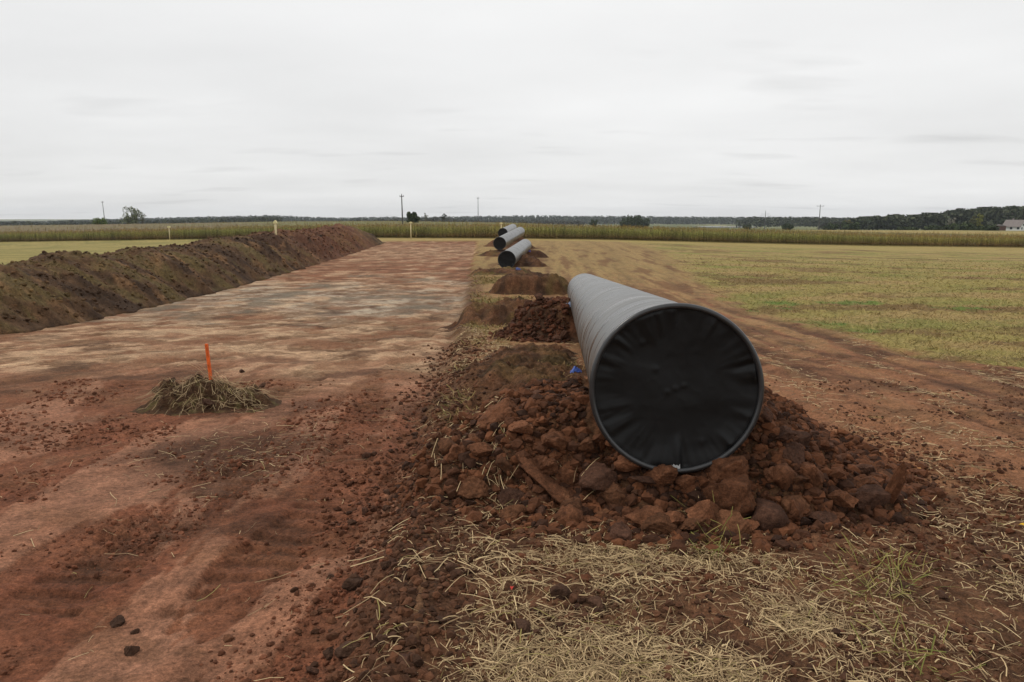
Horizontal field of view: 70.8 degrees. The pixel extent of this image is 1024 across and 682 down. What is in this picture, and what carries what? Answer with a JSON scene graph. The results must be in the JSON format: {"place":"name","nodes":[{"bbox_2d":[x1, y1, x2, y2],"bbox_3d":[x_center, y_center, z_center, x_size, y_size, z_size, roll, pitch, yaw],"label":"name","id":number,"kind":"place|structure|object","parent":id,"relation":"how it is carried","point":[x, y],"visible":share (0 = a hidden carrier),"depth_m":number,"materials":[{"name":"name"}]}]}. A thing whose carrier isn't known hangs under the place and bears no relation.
{"place":"outdoors","nodes":[
{"label":"outdoors","id":0,"kind":"place"},
{"bbox_2d":[0,219,1023,681],"bbox_3d":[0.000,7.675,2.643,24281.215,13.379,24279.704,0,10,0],"label":"ground","id":1,"kind":"structure","parent":0,"point":[348,325],"depth_m":6.35,"materials":[{"name":"soil"}]},
{"bbox_2d":[91,217,107,224],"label":"round bush","id":2,"kind":"object","parent":1,"relation":"on","point":[97,220],"visible":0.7,"depth_m":314.74,"materials":[{"name":"green plant"}]},
{"bbox_2d":[109,615,124,627],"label":"soil clod","id":3,"kind":"object","parent":1,"relation":"on","point":[117,621],"visible":0.97,"depth_m":3.41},
{"bbox_2d":[119,206,144,223],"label":"broadleaf tree","id":4,"kind":"object","parent":1,"relation":"on","point":[135,215],"visible":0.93,"depth_m":323.40,"materials":[{"name":"green plant"}]},
{"bbox_2d":[124,645,139,655],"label":"soil clod","id":5,"kind":"object","parent":1,"relation":"on","point":[131,650],"visible":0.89,"depth_m":3.13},
{"bbox_2d":[0,216,283,225],"bbox_3d":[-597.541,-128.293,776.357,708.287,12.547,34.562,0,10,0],"label":"wood","id":6,"kind":"object","parent":1,"relation":"on","point":[205,220],"visible":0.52,"depth_m":772.47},
{"bbox_2d":[0,223,385,334],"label":"spoil bank","id":7,"kind":"structure","parent":1,"relation":"on","point":[53,316],"depth_m":26.34,"materials":[{"name":"soil"}]},
{"bbox_2d":[125,363,285,415],"bbox_3d":[-3.586,0.585,8.469,1.753,0.753,1.483,0,10,0],"label":"straw heap","id":8,"kind":"object","parent":1,"relation":"on","point":[174,398],"visible":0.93,"depth_m":8.30,"materials":[{"name":"plant"}]},
{"bbox_2d":[202,399,214,407],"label":"soil clod","id":9,"kind":"object","parent":8,"relation":"on","point":[208,402],"visible":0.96,"depth_m":8.10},
{"bbox_2d":[205,344,212,379],"bbox_3d":[-3.538,0.343,8.428,0.031,0.631,0.030,-3,10,0],"label":"marker stake","id":10,"kind":"object","parent":8,"relation":"in","point":[208,358],"visible":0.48,"depth_m":8.40,"materials":[{"name":"orange paint"}]},
{"bbox_2d":[306,666,318,674],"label":"soil clod","id":11,"kind":"object","parent":1,"relation":"on","point":[312,670],"visible":1,"depth_m":2.96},
{"bbox_2d":[322,646,333,657],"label":"soil clod","id":12,"kind":"object","parent":1,"relation":"on","point":[328,650],"visible":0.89,"depth_m":3.08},
{"bbox_2d":[334,640,359,658],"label":"soil clod","id":13,"kind":"object","parent":1,"relation":"on","point":[340,652],"visible":0.83,"depth_m":3.03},
{"bbox_2d":[341,577,363,590],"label":"soil clod","id":14,"kind":"object","parent":1,"relation":"on","point":[351,584],"visible":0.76,"depth_m":3.69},
{"bbox_2d":[353,668,370,680],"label":"soil clod","id":15,"kind":"object","parent":1,"relation":"on","point":[357,673],"visible":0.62,"depth_m":2.79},
{"bbox_2d":[380,560,389,570],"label":"soil clod","id":16,"kind":"object","parent":1,"relation":"on","point":[384,566],"visible":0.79,"depth_m":3.67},
{"bbox_2d":[396,654,409,663],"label":"soil clod","id":17,"kind":"object","parent":1,"relation":"on","point":[406,657],"visible":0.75,"depth_m":2.75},
{"bbox_2d":[406,212,419,222],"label":"broadleaf tree","id":18,"kind":"object","parent":1,"relation":"on","point":[413,217],"visible":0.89,"depth_m":230.93,"materials":[{"name":"green plant"}]},
{"bbox_2d":[411,654,423,667],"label":"soil clod","id":19,"kind":"object","parent":1,"relation":"on","point":[418,661],"visible":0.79,"depth_m":2.76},
{"bbox_2d":[409,533,435,647],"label":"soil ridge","id":20,"kind":"structure","parent":1,"relation":"on","point":[418,606],"depth_m":3.34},
{"bbox_2d":[2,215,857,224],"bbox_3d":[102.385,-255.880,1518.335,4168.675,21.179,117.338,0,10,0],"label":"distant wood","id":21,"kind":"object","parent":1,"relation":"on","point":[602,219],"visible":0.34,"depth_m":1493.56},
{"bbox_2d":[445,562,458,571],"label":"soil clod","id":22,"kind":"object","parent":1,"relation":"on","point":[450,566],"visible":0.92,"depth_m":3.55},
{"bbox_2d":[350,217,586,225],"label":"wood","id":23,"kind":"object","parent":1,"relation":"on","point":[525,221],"visible":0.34,"depth_m":892.80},
{"bbox_2d":[437,296,533,331],"bbox_3d":[-0.101,-0.603,17.778,4.087,1.000,2.618,0,10,0],"label":"earth mound","id":24,"kind":"object","parent":1,"relation":"on","point":[496,313],"visible":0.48,"depth_m":17.24,"materials":[{"name":"soil"}]},
{"bbox_2d":[476,249,505,256],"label":"earth mound","id":25,"kind":"object","parent":1,"relation":"on","point":[493,253],"visible":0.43,"depth_m":56.97,"materials":[{"name":"soil"}]},
{"bbox_2d":[493,227,524,249],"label":"capped pipe","id":26,"kind":"object","parent":25,"relation":"on","point":[503,241],"visible":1,"depth_m":60.12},
{"bbox_2d":[467,266,533,275],"bbox_3d":[-0.576,-3.671,38.810,4.625,0.664,4.136,0,10,0],"label":"earth mound","id":27,"kind":"object","parent":1,"relation":"on","point":[498,271],"visible":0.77,"depth_m":38.01,"materials":[{"name":"soil"}]},
{"bbox_2d":[498,224,516,235],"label":"capped pipe","id":28,"kind":"object","parent":1,"relation":"on","point":[506,229],"visible":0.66,"depth_m":76.67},
{"bbox_2d":[0,225,1023,681],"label":"soil crumbs","id":29,"kind":"object","parent":1,"relation":"on","point":[854,449],"visible":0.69,"depth_m":4.37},
{"bbox_2d":[0,219,1023,247],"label":"maize crop","id":30,"kind":"object","parent":1,"relation":"on","point":[193,230],"visible":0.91,"depth_m":119.73,"materials":[{"name":"green plant"}]},
{"bbox_2d":[437,342,586,415],"bbox_3d":[0.177,0.449,9.763,2.044,0.742,8.484,1,10,4],"label":"earth mound","id":31,"kind":"object","parent":1,"relation":"on","point":[527,357],"visible":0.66,"depth_m":9.12,"materials":[{"name":"soil"}]},
{"bbox_2d":[0,324,1023,681],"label":"straw litter","id":32,"kind":"object","parent":1,"relation":"on","point":[604,670],"visible":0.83,"depth_m":3.11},
{"bbox_2d":[497,254,546,266],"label":"earth mound","id":33,"kind":"object","parent":1,"relation":"on","point":[526,260],"visible":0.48,"depth_m":44.50,"materials":[{"name":"soil"}]},
{"bbox_2d":[498,239,531,267],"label":"capped pipe","id":34,"kind":"object","parent":33,"relation":"on","point":[511,256],"visible":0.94,"depth_m":41.73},
{"bbox_2d":[515,618,530,636],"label":"soil clod","id":35,"kind":"object","parent":1,"relation":"on","point":[524,625],"visible":0.87,"depth_m":3.00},
{"bbox_2d":[488,272,568,294],"bbox_3d":[0.705,-2.163,27.630,3.877,0.973,2.806,0,10,0],"label":"earth mound","id":36,"kind":"object","parent":1,"relation":"on","point":[526,283],"visible":0.81,"depth_m":26.86,"materials":[{"name":"soil"}]},
{"bbox_2d":[493,299,578,342],"bbox_3d":[0.909,-0.399,14.674,3.027,1.016,3.282,0,10,0],"label":"earth mound","id":37,"kind":"object","parent":1,"relation":"on","point":[571,329],"visible":0.27,"depth_m":13.92,"materials":[{"name":"soil"}]},
{"bbox_2d":[560,330,569,339],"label":"soil clod","id":38,"kind":"object","parent":37,"relation":"on","point":[564,334],"visible":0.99,"depth_m":13.55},
{"bbox_2d":[526,250,548,257],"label":"earth mound","id":39,"kind":"object","parent":1,"relation":"on","point":[537,253],"visible":0.4,"depth_m":55.17,"materials":[{"name":"soil"}]},
{"bbox_2d":[550,583,571,599],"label":"soil clod","id":40,"kind":"object","parent":1,"relation":"on","point":[559,591],"visible":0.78,"depth_m":3.30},
{"bbox_2d":[587,596,603,610],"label":"soil clod","id":41,"kind":"object","parent":1,"relation":"on","point":[594,601],"visible":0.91,"depth_m":3.20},
{"bbox_2d":[626,214,644,227],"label":"conifer clump tree","id":42,"kind":"object","parent":1,"relation":"on","point":[635,221],"visible":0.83,"depth_m":510.32,"materials":[{"name":"green plant"}]},
{"bbox_2d":[396,377,925,537],"bbox_3d":[1.066,0.790,5.470,4.154,1.036,3.592,0,10,0],"label":"earth mound","id":43,"kind":"object","parent":1,"relation":"on","point":[591,424],"visible":0.07,"depth_m":4.60,"materials":[{"name":"soil"}]},
{"bbox_2d":[438,438,455,455],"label":"soil clod","id":44,"kind":"object","parent":43,"relation":"on","point":[445,444],"visible":0.59,"depth_m":4.75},
{"bbox_2d":[448,444,466,462],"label":"soil clod","id":45,"kind":"object","parent":43,"relation":"on","point":[454,449],"visible":0.67,"depth_m":4.69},
{"bbox_2d":[457,475,489,498],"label":"soil clod","id":46,"kind":"object","parent":43,"relation":"on","point":[472,487],"visible":0.93,"depth_m":4.49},
{"bbox_2d":[467,442,494,458],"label":"soil clod","id":47,"kind":"object","parent":43,"relation":"on","point":[479,450],"visible":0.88,"depth_m":4.68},
{"bbox_2d":[476,397,516,431],"bbox_3d":[-0.088,0.507,4.991,0.308,0.208,0.239,2,10,9],"label":"soil clod","id":48,"kind":"object","parent":43,"relation":"on","point":[486,418],"visible":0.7,"depth_m":4.95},
{"bbox_2d":[491,447,502,456],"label":"soil clod","id":49,"kind":"object","parent":43,"relation":"on","point":[498,450],"visible":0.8,"depth_m":4.67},
{"bbox_2d":[494,433,505,445],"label":"soil clod","id":50,"kind":"object","parent":43,"relation":"on","point":[498,438],"visible":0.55,"depth_m":4.74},
{"bbox_2d":[495,457,512,475],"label":"soil clod","id":51,"kind":"object","parent":43,"relation":"on","point":[503,464],"visible":0.94,"depth_m":4.58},
{"bbox_2d":[502,407,513,419],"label":"soil clod","id":52,"kind":"object","parent":43,"relation":"on","point":[508,411],"visible":0.87,"depth_m":4.88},
{"bbox_2d":[497,486,524,506],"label":"soil clod","id":53,"kind":"object","parent":43,"relation":"on","point":[506,495],"visible":0.75,"depth_m":4.46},
{"bbox_2d":[498,504,525,518],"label":"soil clod","id":54,"kind":"object","parent":43,"relation":"on","point":[512,511],"visible":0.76,"depth_m":4.26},
{"bbox_2d":[507,420,533,434],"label":"soil clod","id":55,"kind":"object","parent":43,"relation":"on","point":[522,427],"visible":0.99,"depth_m":4.70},
{"bbox_2d":[517,454,564,503],"bbox_3d":[0.187,0.867,4.470,0.498,0.074,0.107,37,28,28],"label":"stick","id":56,"kind":"object","parent":43,"relation":"on","point":[550,486],"visible":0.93,"depth_m":4.45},
{"bbox_2d":[529,455,554,470],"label":"soil clod","id":57,"kind":"object","parent":43,"relation":"on","point":[541,462],"visible":0.66,"depth_m":4.48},
{"bbox_2d":[541,458,558,475],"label":"soil clod","id":58,"kind":"object","parent":43,"relation":"on","point":[554,469],"visible":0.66,"depth_m":4.50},
{"bbox_2d":[548,500,557,512],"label":"soil clod","id":59,"kind":"object","parent":43,"relation":"on","point":[553,503],"visible":0.74,"depth_m":4.38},
{"bbox_2d":[540,430,566,450],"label":"soil clod","id":60,"kind":"object","parent":43,"relation":"on","point":[555,439],"visible":0.85,"depth_m":4.60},
{"bbox_2d":[553,505,569,521],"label":"soil clod","id":61,"kind":"object","parent":43,"relation":"on","point":[560,513],"visible":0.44,"depth_m":4.19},
{"bbox_2d":[559,486,570,505],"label":"soil clod","id":62,"kind":"object","parent":43,"relation":"on","point":[566,494],"visible":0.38,"depth_m":4.41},
{"bbox_2d":[554,467,578,485],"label":"soil clod","id":63,"kind":"object","parent":43,"relation":"on","point":[564,475],"visible":0.73,"depth_m":4.52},
{"bbox_2d":[559,496,581,509],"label":"soil clod","id":64,"kind":"object","parent":43,"relation":"on","point":[575,501],"visible":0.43,"depth_m":4.25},
{"bbox_2d":[563,504,582,523],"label":"soil clod","id":65,"kind":"object","parent":43,"relation":"on","point":[573,513],"visible":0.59,"depth_m":4.16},
{"bbox_2d":[578,437,598,452],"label":"soil clod","id":66,"kind":"object","parent":43,"relation":"on","point":[587,445],"visible":0.95,"depth_m":4.57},
{"bbox_2d":[582,506,594,515],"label":"soil clod","id":67,"kind":"object","parent":43,"relation":"on","point":[588,511],"visible":0.2,"depth_m":4.30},
{"bbox_2d":[583,515,601,523],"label":"soil clod","id":68,"kind":"object","parent":43,"relation":"on","point":[589,519],"visible":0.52,"depth_m":4.19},
{"bbox_2d":[579,461,617,490],"bbox_3d":[0.529,0.864,4.468,0.263,0.184,0.205,-5,11,-28],"label":"soil clod","id":69,"kind":"object","parent":43,"relation":"on","point":[597,476],"visible":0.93,"depth_m":4.42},
{"bbox_2d":[600,481,630,507],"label":"soil clod","id":70,"kind":"object","parent":43,"relation":"on","point":[614,493],"visible":0.69,"depth_m":4.33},
{"bbox_2d":[609,521,631,540],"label":"soil clod","id":71,"kind":"object","parent":43,"relation":"on","point":[622,530],"visible":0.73,"depth_m":3.96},
{"bbox_2d":[614,455,640,472],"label":"soil clod","id":72,"kind":"object","parent":43,"relation":"on","point":[622,463],"visible":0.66,"depth_m":4.42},
{"bbox_2d":[624,505,664,527],"bbox_3d":[0.776,1.018,4.164,0.192,0.116,0.217,-7,12,-36],"label":"soil clod","id":73,"kind":"object","parent":43,"relation":"on","point":[638,516],"visible":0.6,"depth_m":4.14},
{"bbox_2d":[629,476,676,486],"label":"soil clod","id":74,"kind":"object","parent":43,"relation":"on","point":[648,480],"visible":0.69,"depth_m":4.33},
{"bbox_2d":[640,512,676,533],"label":"soil clod","id":75,"kind":"object","parent":43,"relation":"on","point":[658,522],"visible":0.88,"depth_m":4.04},
{"bbox_2d":[643,464,677,487],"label":"soil clod","id":76,"kind":"object","parent":43,"relation":"on","point":[661,475],"visible":0.94,"depth_m":4.31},
{"bbox_2d":[567,273,763,473],"bbox_3d":[1.523,-0.563,12.360,1.040,1.040,16.215,1,6,4],"label":"capped pipe","id":77,"kind":"object","parent":43,"relation":"on","point":[679,387],"visible":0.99,"depth_m":4.36,"materials":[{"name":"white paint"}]},
{"bbox_2d":[665,511,684,525],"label":"soil clod","id":78,"kind":"object","parent":43,"relation":"on","point":[677,517],"visible":0.46,"depth_m":4.08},
{"bbox_2d":[674,474,700,488],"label":"soil clod","id":79,"kind":"object","parent":43,"relation":"on","point":[684,481],"visible":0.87,"depth_m":4.30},
{"bbox_2d":[677,518,706,529],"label":"soil clod","id":80,"kind":"object","parent":43,"relation":"on","point":[689,524],"visible":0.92,"depth_m":4.02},
{"bbox_2d":[685,499,715,527],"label":"soil clod","id":81,"kind":"object","parent":43,"relation":"on","point":[703,509],"visible":0.77,"depth_m":4.10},
{"bbox_2d":[707,455,748,484],"bbox_3d":[1.287,0.810,4.332,0.255,0.260,0.220,4,11,24],"label":"soil clod","id":82,"kind":"object","parent":43,"relation":"on","point":[721,469],"visible":0.59,"depth_m":4.27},
{"bbox_2d":[701,473,756,517],"bbox_3d":[1.292,0.894,4.264,0.368,0.242,0.217,9,13,44],"label":"soil clod","id":83,"kind":"object","parent":43,"relation":"on","point":[734,491],"visible":0.81,"depth_m":4.16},
{"bbox_2d":[715,509,751,534],"bbox_3d":[1.245,1.060,4.085,0.171,0.174,0.214,-3,10,-16],"label":"soil clod","id":84,"kind":"object","parent":43,"relation":"on","point":[734,519],"visible":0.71,"depth_m":4.05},
{"bbox_2d":[745,519,759,530],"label":"soil clod","id":85,"kind":"object","parent":43,"relation":"on","point":[754,525],"visible":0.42,"depth_m":4.05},
{"bbox_2d":[758,408,773,425],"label":"soil clod","id":86,"kind":"object","parent":43,"relation":"on","point":[766,417],"visible":0.62,"depth_m":4.51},
{"bbox_2d":[763,466,773,481],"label":"soil clod","id":87,"kind":"object","parent":43,"relation":"on","point":[768,474],"visible":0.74,"depth_m":4.27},
{"bbox_2d":[748,498,789,532],"bbox_3d":[1.456,1.011,4.119,0.208,0.165,0.220,-1,10,-6],"label":"soil clod","id":88,"kind":"object","parent":43,"relation":"on","point":[770,515],"visible":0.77,"depth_m":4.05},
{"bbox_2d":[773,463,796,490],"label":"soil clod","id":89,"kind":"object","parent":43,"relation":"on","point":[784,474],"visible":0.94,"depth_m":4.24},
{"bbox_2d":[773,425,797,441],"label":"soil clod","id":90,"kind":"object","parent":43,"relation":"on","point":[786,433],"visible":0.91,"depth_m":4.45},
{"bbox_2d":[782,442,804,464],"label":"soil clod","id":91,"kind":"object","parent":43,"relation":"on","point":[793,452],"visible":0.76,"depth_m":4.45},
{"bbox_2d":[787,498,803,521],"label":"soil clod","id":92,"kind":"object","parent":43,"relation":"on","point":[795,513],"visible":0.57,"depth_m":4.12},
{"bbox_2d":[781,494,809,514],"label":"soil clod","id":93,"kind":"object","parent":43,"relation":"on","point":[785,504],"visible":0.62,"depth_m":4.19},
{"bbox_2d":[793,474,809,483],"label":"soil clod","id":94,"kind":"object","parent":43,"relation":"on","point":[799,479],"visible":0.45,"depth_m":4.25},
{"bbox_2d":[793,430,810,445],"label":"soil clod","id":95,"kind":"object","parent":43,"relation":"on","point":[804,438],"visible":0.31,"depth_m":4.64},
{"bbox_2d":[800,461,817,483],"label":"soil clod","id":96,"kind":"object","parent":43,"relation":"on","point":[808,469],"visible":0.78,"depth_m":4.31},
{"bbox_2d":[808,468,824,486],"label":"soil clod","id":97,"kind":"object","parent":43,"relation":"on","point":[819,479],"visible":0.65,"depth_m":4.30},
{"bbox_2d":[808,511,837,524],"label":"soil clod","id":98,"kind":"object","parent":43,"relation":"on","point":[824,517],"visible":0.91,"depth_m":4.11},
{"bbox_2d":[857,464,875,475],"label":"soil clod","id":99,"kind":"object","parent":43,"relation":"on","point":[866,469],"visible":0.65,"depth_m":4.62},
{"bbox_2d":[856,475,881,486],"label":"soil clod","id":100,"kind":"object","parent":43,"relation":"on","point":[867,480],"visible":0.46,"depth_m":4.43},
{"bbox_2d":[855,484,890,509],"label":"soil clod","id":101,"kind":"object","parent":43,"relation":"on","point":[873,496],"visible":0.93,"depth_m":4.25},
{"bbox_2d":[735,216,851,227],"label":"pine wood","id":102,"kind":"object","parent":1,"relation":"on","point":[770,222],"visible":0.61,"depth_m":844.57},
{"bbox_2d":[823,223,839,229],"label":"dark bush","id":103,"kind":"object","parent":1,"relation":"on","point":[830,226],"visible":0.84,"depth_m":378.78,"materials":[{"name":"green plant"}]},
{"bbox_2d":[816,221,862,229],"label":"thicket","id":104,"kind":"object","parent":1,"relation":"on","point":[821,226],"visible":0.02,"depth_m":562.32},
{"bbox_2d":[825,489,858,508],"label":"soil clod","id":105,"kind":"object","parent":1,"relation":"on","point":[843,499],"visible":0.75,"depth_m":4.23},
{"bbox_2d":[840,221,860,229],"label":"dark bush","id":106,"kind":"object","parent":1,"relation":"on","point":[847,225],"visible":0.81,"depth_m":372.65,"materials":[{"name":"green plant"}]},
{"bbox_2d":[885,461,908,503],"bbox_3d":[2.278,0.890,4.283,0.106,0.461,0.066,-2,35,-10],"label":"soil clod","id":107,"kind":"object","parent":1,"relation":"on","point":[895,484],"visible":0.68,"depth_m":4.23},
{"bbox_2d":[894,580,913,591],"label":"soil clod","id":108,"kind":"object","parent":1,"relation":"on","point":[904,584],"visible":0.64,"depth_m":3.40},
{"bbox_2d":[922,225,942,229],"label":"dark bush","id":109,"kind":"object","parent":1,"relation":"on","point":[933,227],"visible":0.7,"depth_m":314.00,"materials":[{"name":"green plant"}]},
{"bbox_2d":[849,206,1023,229],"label":"hill wood","id":110,"kind":"object","parent":1,"relation":"on","point":[997,215],"visible":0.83,"depth_m":453.86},
{"bbox_2d":[935,589,947,598],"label":"soil clod","id":111,"kind":"object","parent":1,"relation":"on","point":[940,593],"visible":1,"depth_m":3.31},
{"bbox_2d":[949,222,973,229],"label":"dark bush","id":112,"kind":"object","parent":1,"relation":"on","point":[962,226],"visible":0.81,"depth_m":305.78,"materials":[{"name":"green plant"}]},
{"bbox_2d":[976,213,983,225],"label":"broadleaf tree","id":113,"kind":"object","parent":1,"relation":"on","point":[979,219],"visible":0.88,"depth_m":389.32,"materials":[{"name":"green plant"}]},
{"bbox_2d":[981,224,999,230],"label":"dark bush","id":114,"kind":"object","parent":1,"relation":"on","point":[995,227],"visible":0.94,"depth_m":294.50,"materials":[{"name":"green plant"}]},
{"bbox_2d":[1003,218,1023,230],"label":"white house","id":115,"kind":"structure","parent":1,"relation":"on","point":[1014,225],"depth_m":402.29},
{"bbox_2d":[0,0,1023,218],"label":"sky","id":116,"kind":"structure","parent":0,"point":[337,109],"materials":[{"name":"white"}]},
{"bbox_2d":[693,226,757,227],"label":"lake water","id":117,"kind":"structure","parent":0,"point":[720,226],"depth_m":924.48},
{"bbox_2d":[431,253,1023,681],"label":"short grass","id":118,"kind":"structure","parent":0,"point":[821,295],"depth_m":20.33,"materials":[{"name":"green plant"}]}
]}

